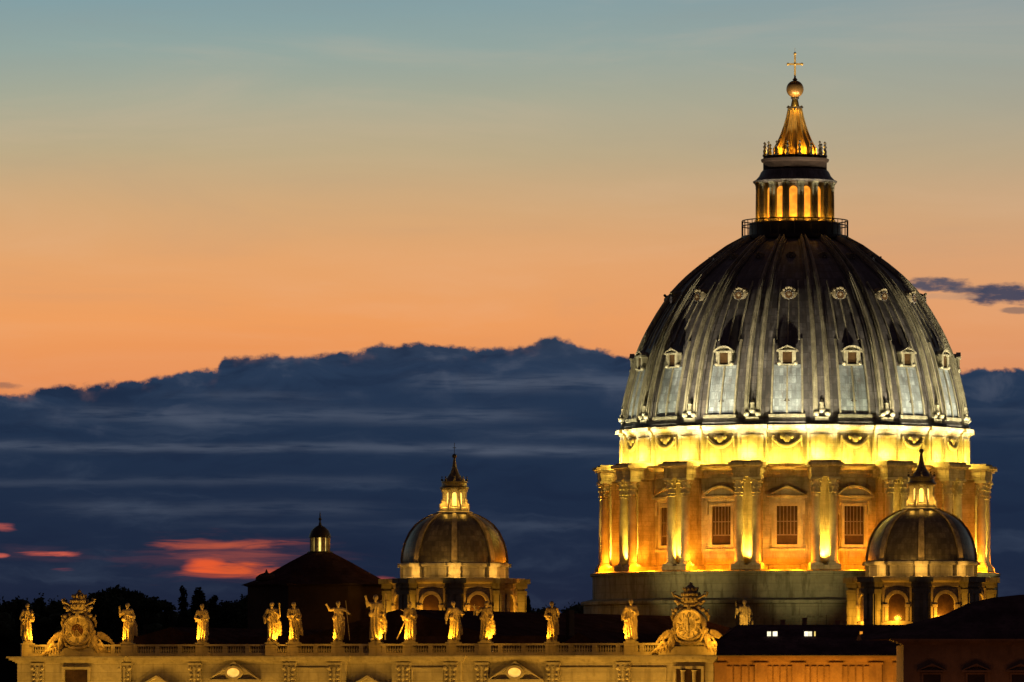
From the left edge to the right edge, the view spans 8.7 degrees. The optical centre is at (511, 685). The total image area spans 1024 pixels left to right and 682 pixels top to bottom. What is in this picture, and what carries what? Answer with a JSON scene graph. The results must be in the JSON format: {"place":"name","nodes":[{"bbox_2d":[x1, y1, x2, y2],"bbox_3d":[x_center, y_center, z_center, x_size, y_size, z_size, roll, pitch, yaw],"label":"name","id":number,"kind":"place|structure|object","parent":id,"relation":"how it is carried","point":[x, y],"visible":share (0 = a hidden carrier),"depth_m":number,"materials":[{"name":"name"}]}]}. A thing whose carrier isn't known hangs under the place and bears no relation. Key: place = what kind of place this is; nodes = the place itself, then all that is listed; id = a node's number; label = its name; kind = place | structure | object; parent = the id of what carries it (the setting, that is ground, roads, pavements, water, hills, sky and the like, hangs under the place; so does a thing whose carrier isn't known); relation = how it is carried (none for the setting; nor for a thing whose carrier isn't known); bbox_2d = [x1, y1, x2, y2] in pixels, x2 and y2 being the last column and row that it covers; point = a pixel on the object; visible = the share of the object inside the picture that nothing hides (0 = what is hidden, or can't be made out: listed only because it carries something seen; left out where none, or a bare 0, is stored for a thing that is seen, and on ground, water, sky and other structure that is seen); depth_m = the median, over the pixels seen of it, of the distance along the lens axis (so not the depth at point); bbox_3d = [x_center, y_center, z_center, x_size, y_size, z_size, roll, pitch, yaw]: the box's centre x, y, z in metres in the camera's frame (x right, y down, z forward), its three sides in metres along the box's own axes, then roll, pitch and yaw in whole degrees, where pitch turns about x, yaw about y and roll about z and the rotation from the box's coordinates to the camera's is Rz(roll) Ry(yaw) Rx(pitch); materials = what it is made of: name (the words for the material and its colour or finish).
{"place":"outdoors","nodes":[
{"label":"outdoors","id":0,"kind":"place"},
{"bbox_2d":[0,621,175,681],"bbox_3d":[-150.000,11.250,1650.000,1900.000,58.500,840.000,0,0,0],"label":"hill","id":1,"kind":"structure","parent":0,"point":[8,670],"depth_m":1549.41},
{"bbox_2d":[0,599,24,618],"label":"broad tree","id":2,"kind":"object","parent":1,"relation":"on","point":[11,607],"visible":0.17,"depth_m":1598.37,"materials":[{"name":"green plant"}]},
{"bbox_2d":[11,599,22,642],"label":"cypress","id":3,"kind":"object","parent":1,"relation":"on","point":[16,635],"visible":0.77,"depth_m":1559.32,"materials":[{"name":"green plant"}]},
{"bbox_2d":[60,593,121,644],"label":"broad tree","id":4,"kind":"object","parent":1,"relation":"on","point":[104,611],"visible":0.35,"depth_m":1498.12,"materials":[{"name":"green plant"}]},
{"bbox_2d":[88,584,147,628],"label":"umbrella pine","id":5,"kind":"object","parent":1,"relation":"on","point":[125,593],"visible":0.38,"depth_m":1577.26,"materials":[{"name":"green plant"}]},
{"bbox_2d":[101,593,134,642],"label":"broad tree","id":6,"kind":"object","parent":1,"relation":"on","point":[117,603],"visible":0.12,"depth_m":1537.63,"materials":[{"name":"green plant"}]},
{"bbox_2d":[122,612,151,628],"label":"broad tree","id":7,"kind":"object","parent":1,"relation":"on","point":[140,625],"visible":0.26,"depth_m":1598.61,"materials":[{"name":"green plant"}]},
{"bbox_2d":[119,594,175,634],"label":"umbrella pine","id":8,"kind":"object","parent":1,"relation":"on","point":[152,605],"visible":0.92,"depth_m":1557.39,"materials":[{"name":"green plant"}]},
{"bbox_2d":[174,585,189,626],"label":"cypress","id":9,"kind":"object","parent":1,"relation":"on","point":[182,621],"visible":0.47,"depth_m":1519.44,"materials":[{"name":"green plant"}]},
{"bbox_2d":[188,587,212,627],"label":"cypress","id":10,"kind":"object","parent":1,"relation":"on","point":[198,597],"visible":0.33,"depth_m":1479.02,"materials":[{"name":"green plant"}]},
{"bbox_2d":[207,595,224,627],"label":"cypress","id":11,"kind":"object","parent":1,"relation":"on","point":[214,615],"visible":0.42,"depth_m":1499.29,"materials":[{"name":"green plant"}]},
{"bbox_2d":[217,600,233,627],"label":"broad tree","id":12,"kind":"object","parent":1,"relation":"on","point":[223,619],"visible":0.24,"depth_m":1558.96,"materials":[{"name":"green plant"}]},
{"bbox_2d":[222,594,247,627],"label":"broad tree","id":13,"kind":"object","parent":1,"relation":"on","point":[231,611],"visible":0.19,"depth_m":1537.48,"materials":[{"name":"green plant"}]},
{"bbox_2d":[0,592,583,639],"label":"distant wood","id":14,"kind":"object","parent":1,"relation":"on","point":[7,623],"visible":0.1,"depth_m":1601.77,"materials":[{"name":"black plant"}]},
{"bbox_2d":[527,595,531,611],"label":"cypress","id":15,"kind":"object","parent":1,"relation":"on","point":[529,607],"visible":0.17,"depth_m":1499.63,"materials":[{"name":"green plant"}]},
{"bbox_2d":[107,609,729,655],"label":"nave building","id":16,"kind":"structure","parent":0,"point":[432,627],"depth_m":1023.15,"materials":[{"name":"tile"}]},
{"bbox_2d":[378,443,529,612],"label":"minor dome","id":17,"kind":"structure","parent":16,"relation":"on","point":[454,548],"depth_m":1125.14,"materials":[{"name":"stone"}]},
{"bbox_2d":[391,589,397,610],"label":"arched window","id":18,"kind":"structure","parent":17,"relation":"in","point":[394,606],"depth_m":1130.02,"materials":[{"name":"stone"}]},
{"bbox_2d":[416,588,445,609],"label":"arched window","id":19,"kind":"structure","parent":17,"relation":"in","point":[430,600],"depth_m":1123.14,"materials":[{"name":"stone"}]},
{"bbox_2d":[452,492,455,504],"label":"lantern window","id":20,"kind":"structure","parent":17,"relation":"in","point":[454,494],"depth_m":1131.12,"materials":[{"name":"yellow glass"}]},
{"bbox_2d":[463,588,491,610],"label":"arched window","id":21,"kind":"structure","parent":17,"relation":"in","point":[478,598],"depth_m":1122.87,"materials":[{"name":"stone"}]},
{"bbox_2d":[510,589,517,611],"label":"arched window","id":22,"kind":"structure","parent":17,"relation":"in","point":[513,598],"depth_m":1130.02,"materials":[{"name":"stone"}]},
{"bbox_2d":[581,52,999,627],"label":"great dome","id":23,"kind":"structure","parent":16,"relation":"on","point":[794,392],"depth_m":1137.22,"materials":[{"name":"grey stone"}]},
{"bbox_2d":[629,354,634,371],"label":"dormer window","id":24,"kind":"structure","parent":23,"relation":"in","point":[631,357],"depth_m":1161.91,"materials":[{"name":"beige stone"}]},
{"bbox_2d":[635,351,648,370],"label":"dormer window","id":25,"kind":"structure","parent":23,"relation":"in","point":[642,357],"depth_m":1151.46,"materials":[{"name":"beige stone"}]},
{"bbox_2d":[652,487,666,551],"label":"drum window","id":26,"kind":"structure","parent":23,"relation":"in","point":[660,497],"depth_m":1143.34,"materials":[{"name":"stone"}]},
{"bbox_2d":[664,348,681,367],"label":"dormer window","id":27,"kind":"structure","parent":23,"relation":"in","point":[673,356],"depth_m":1142.50,"materials":[{"name":"beige stone"}]},
{"bbox_2d":[702,486,734,550],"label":"drum window","id":28,"kind":"structure","parent":23,"relation":"in","point":[719,500],"depth_m":1134.99,"materials":[{"name":"stone"}]},
{"bbox_2d":[713,346,734,365],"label":"dormer window","id":29,"kind":"structure","parent":23,"relation":"in","point":[724,354],"depth_m":1135.83,"materials":[{"name":"beige stone"}]},
{"bbox_2d":[777,186,781,216],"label":"lantern window","id":30,"kind":"structure","parent":23,"relation":"in","point":[779,190],"depth_m":1155.97,"materials":[{"name":"orange glass"}]},
{"bbox_2d":[776,345,797,364],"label":"dormer window","id":31,"kind":"structure","parent":23,"relation":"in","point":[787,354],"depth_m":1132.78,"materials":[{"name":"beige stone"}]},
{"bbox_2d":[767,485,806,550],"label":"drum window","id":32,"kind":"structure","parent":23,"relation":"in","point":[786,504],"depth_m":1131.67,"materials":[{"name":"stone"}]},
{"bbox_2d":[789,186,796,215],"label":"lantern window","id":33,"kind":"structure","parent":23,"relation":"in","point":[793,189],"depth_m":1155.12,"materials":[{"name":"orange glass"}]},
{"bbox_2d":[804,186,809,216],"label":"lantern window","id":34,"kind":"structure","parent":23,"relation":"in","point":[806,189],"depth_m":1155.40,"materials":[{"name":"orange"}]},
{"bbox_2d":[818,187,819,216],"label":"lantern window","id":35,"kind":"structure","parent":23,"relation":"in","point":[818,187],"depth_m":1156.82,"materials":[{"name":"orange"}]},
{"bbox_2d":[841,345,862,365],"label":"dormer window","id":36,"kind":"structure","parent":23,"relation":"in","point":[851,353],"depth_m":1133.89,"materials":[{"name":"beige stone"}]},
{"bbox_2d":[838,485,873,550],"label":"drum window","id":37,"kind":"structure","parent":23,"relation":"in","point":[854,501],"depth_m":1133.06,"materials":[{"name":"stone"}]},
{"bbox_2d":[896,347,916,366],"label":"dormer window","id":38,"kind":"structure","parent":23,"relation":"in","point":[905,355],"depth_m":1139.16,"materials":[{"name":"beige stone"}]},
{"bbox_2d":[935,349,950,369],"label":"dormer window","id":39,"kind":"structure","parent":23,"relation":"in","point":[942,356],"depth_m":1147.25,"materials":[{"name":"beige stone"}]},
{"bbox_2d":[953,352,960,372],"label":"dormer window","id":40,"kind":"structure","parent":23,"relation":"in","point":[957,356],"depth_m":1157.10,"materials":[{"name":"beige stone"}]},
{"bbox_2d":[843,437,999,624],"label":"minor dome","id":41,"kind":"structure","parent":16,"relation":"on","point":[921,563],"depth_m":1090.67,"materials":[{"name":"stone"}]},
{"bbox_2d":[856,588,863,621],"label":"arched window","id":42,"kind":"structure","parent":41,"relation":"in","point":[859,597],"depth_m":1096.32,"materials":[{"name":"stone"}]},
{"bbox_2d":[882,587,911,621],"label":"arched window","id":43,"kind":"structure","parent":41,"relation":"in","point":[895,607],"depth_m":1089.12,"materials":[{"name":"stone"}]},
{"bbox_2d":[919,488,922,501],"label":"lantern window","id":44,"kind":"structure","parent":41,"relation":"in","point":[920,490],"depth_m":1096.86,"materials":[{"name":"yellow glass"}]},
{"bbox_2d":[930,587,960,617],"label":"arched window","id":45,"kind":"structure","parent":41,"relation":"in","point":[944,602],"depth_m":1088.59,"materials":[{"name":"stone"}]},
{"bbox_2d":[979,588,985,600],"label":"arched window","id":46,"kind":"structure","parent":41,"relation":"in","point":[982,596],"depth_m":1094.98,"materials":[{"name":"stone"}]},
{"bbox_2d":[0,0,1023,612],"label":"sky","id":47,"kind":"structure","parent":0,"point":[265,265],"materials":[{"name":"orange"}]},
{"bbox_2d":[713,609,900,681],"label":"ochre palace","id":48,"kind":"structure","parent":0,"point":[805,652],"depth_m":967.71,"materials":[{"name":"paint"}]},
{"bbox_2d":[857,595,1023,681],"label":"brown palace","id":49,"kind":"structure","parent":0,"point":[980,641],"depth_m":899.84,"materials":[{"name":"paint"}]},
{"bbox_2d":[917,664,946,681],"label":"window","id":50,"kind":"structure","parent":49,"relation":"in","point":[925,677],"depth_m":899.61,"materials":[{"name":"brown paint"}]},
{"bbox_2d":[962,664,990,681],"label":"window","id":51,"kind":"structure","parent":49,"relation":"in","point":[970,677],"depth_m":899.61,"materials":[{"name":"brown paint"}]},
{"bbox_2d":[1006,663,1023,681],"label":"window","id":52,"kind":"structure","parent":49,"relation":"in","point":[1014,677],"depth_m":899.39,"materials":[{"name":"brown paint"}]},
{"label":"ground","id":53,"kind":"structure","parent":0,"visible":0},
{"bbox_2d":[243,513,383,629],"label":"sacristy","id":54,"kind":"structure","parent":53,"relation":"on","point":[315,579],"depth_m":1140.57,"materials":[{"name":"tile"}]},
{"bbox_2d":[6,643,717,681],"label":"basilica facade","id":55,"kind":"structure","parent":53,"relation":"on","point":[503,664],"depth_m":999.01,"materials":[{"name":"stone"}]},
{"bbox_2d":[19,603,34,655],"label":"statue","id":56,"kind":"object","parent":55,"relation":"on","point":[27,617],"visible":1,"depth_m":1023.33,"materials":[{"name":"stone"}]},
{"bbox_2d":[62,667,90,681],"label":"framed window","id":57,"kind":"structure","parent":55,"relation":"in","point":[69,674],"depth_m":1018.40,"materials":[{"name":"stone"}]},
{"bbox_2d":[40,589,114,655],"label":"clock monument","id":58,"kind":"object","parent":55,"relation":"on","point":[77,631],"visible":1,"depth_m":1019.62,"materials":[{"name":"stone"}]},
{"bbox_2d":[119,603,137,655],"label":"statue","id":59,"kind":"object","parent":55,"relation":"on","point":[130,630],"visible":1,"depth_m":1016.36,"materials":[{"name":"stone"}]},
{"bbox_2d":[146,675,167,681],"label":"pedimented window","id":60,"kind":"structure","parent":55,"relation":"in","point":[156,678],"depth_m":1012.94,"materials":[{"name":"stone"}]},
{"bbox_2d":[194,604,209,655],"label":"statue","id":61,"kind":"object","parent":55,"relation":"on","point":[201,617],"visible":1,"depth_m":1011.21,"materials":[{"name":"stone"}]},
{"bbox_2d":[208,662,261,681],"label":"pediment","id":62,"kind":"structure","parent":55,"relation":"in","point":[234,672],"depth_m":1007.27,"materials":[{"name":"stone"}]},
{"bbox_2d":[263,602,282,655],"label":"statue","id":63,"kind":"object","parent":55,"relation":"on","point":[274,626],"visible":1,"depth_m":1006.45,"materials":[{"name":"stone"}]},
{"bbox_2d":[286,602,302,655],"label":"statue","id":64,"kind":"object","parent":55,"relation":"on","point":[294,616],"visible":1,"depth_m":1005.01,"materials":[{"name":"stone"}]},
{"bbox_2d":[325,601,350,655],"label":"statue","id":65,"kind":"object","parent":55,"relation":"on","point":[338,617],"visible":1,"depth_m":1001.97,"materials":[{"name":"stone"}]},
{"bbox_2d":[357,675,379,681],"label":"pedimented window","id":66,"kind":"structure","parent":55,"relation":"in","point":[367,678],"depth_m":998.70,"materials":[{"name":"stone"}]},
{"bbox_2d":[365,593,391,655],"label":"statue","id":67,"kind":"object","parent":55,"relation":"on","point":[378,621],"visible":1,"depth_m":999.45,"materials":[{"name":"stone"}]},
{"bbox_2d":[397,602,417,655],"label":"statue","id":68,"kind":"object","parent":55,"relation":"on","point":[409,616],"visible":1,"depth_m":997.20,"materials":[{"name":"stone"}]},
{"bbox_2d":[445,601,464,655],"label":"statue","id":69,"kind":"object","parent":55,"relation":"on","point":[455,630],"visible":1,"depth_m":994.35,"materials":[{"name":"stone"}]},
{"bbox_2d":[473,601,495,654],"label":"statue","id":70,"kind":"object","parent":55,"relation":"on","point":[487,630],"visible":1,"depth_m":992.21,"materials":[{"name":"stone"}]},
{"bbox_2d":[488,661,543,681],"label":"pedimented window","id":71,"kind":"structure","parent":55,"relation":"in","point":[514,672],"depth_m":988.51,"materials":[{"name":"stone"}]},
{"bbox_2d":[544,601,559,654],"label":"statue","id":72,"kind":"object","parent":55,"relation":"on","point":[551,613],"visible":1,"depth_m":987.84,"materials":[{"name":"stone"}]},
{"bbox_2d":[621,599,638,654],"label":"statue","id":73,"kind":"object","parent":55,"relation":"on","point":[629,618],"visible":1,"depth_m":982.67,"materials":[{"name":"stone"}]},
{"bbox_2d":[649,582,721,654],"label":"clock monument","id":74,"kind":"object","parent":55,"relation":"on","point":[689,627],"visible":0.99,"depth_m":978.78,"materials":[{"name":"stone"}]},
{"bbox_2d":[673,666,704,681],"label":"framed window","id":75,"kind":"structure","parent":55,"relation":"in","point":[680,673],"depth_m":977.47,"materials":[{"name":"stone"}]},
{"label":"terrace wall","id":76,"kind":"object","parent":53,"relation":"on","visible":0},
{"bbox_2d":[735,599,753,624],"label":"statue","id":77,"kind":"object","parent":76,"relation":"on","point":[745,617],"visible":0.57,"depth_m":990.61,"materials":[{"name":"stone"}]}
]}

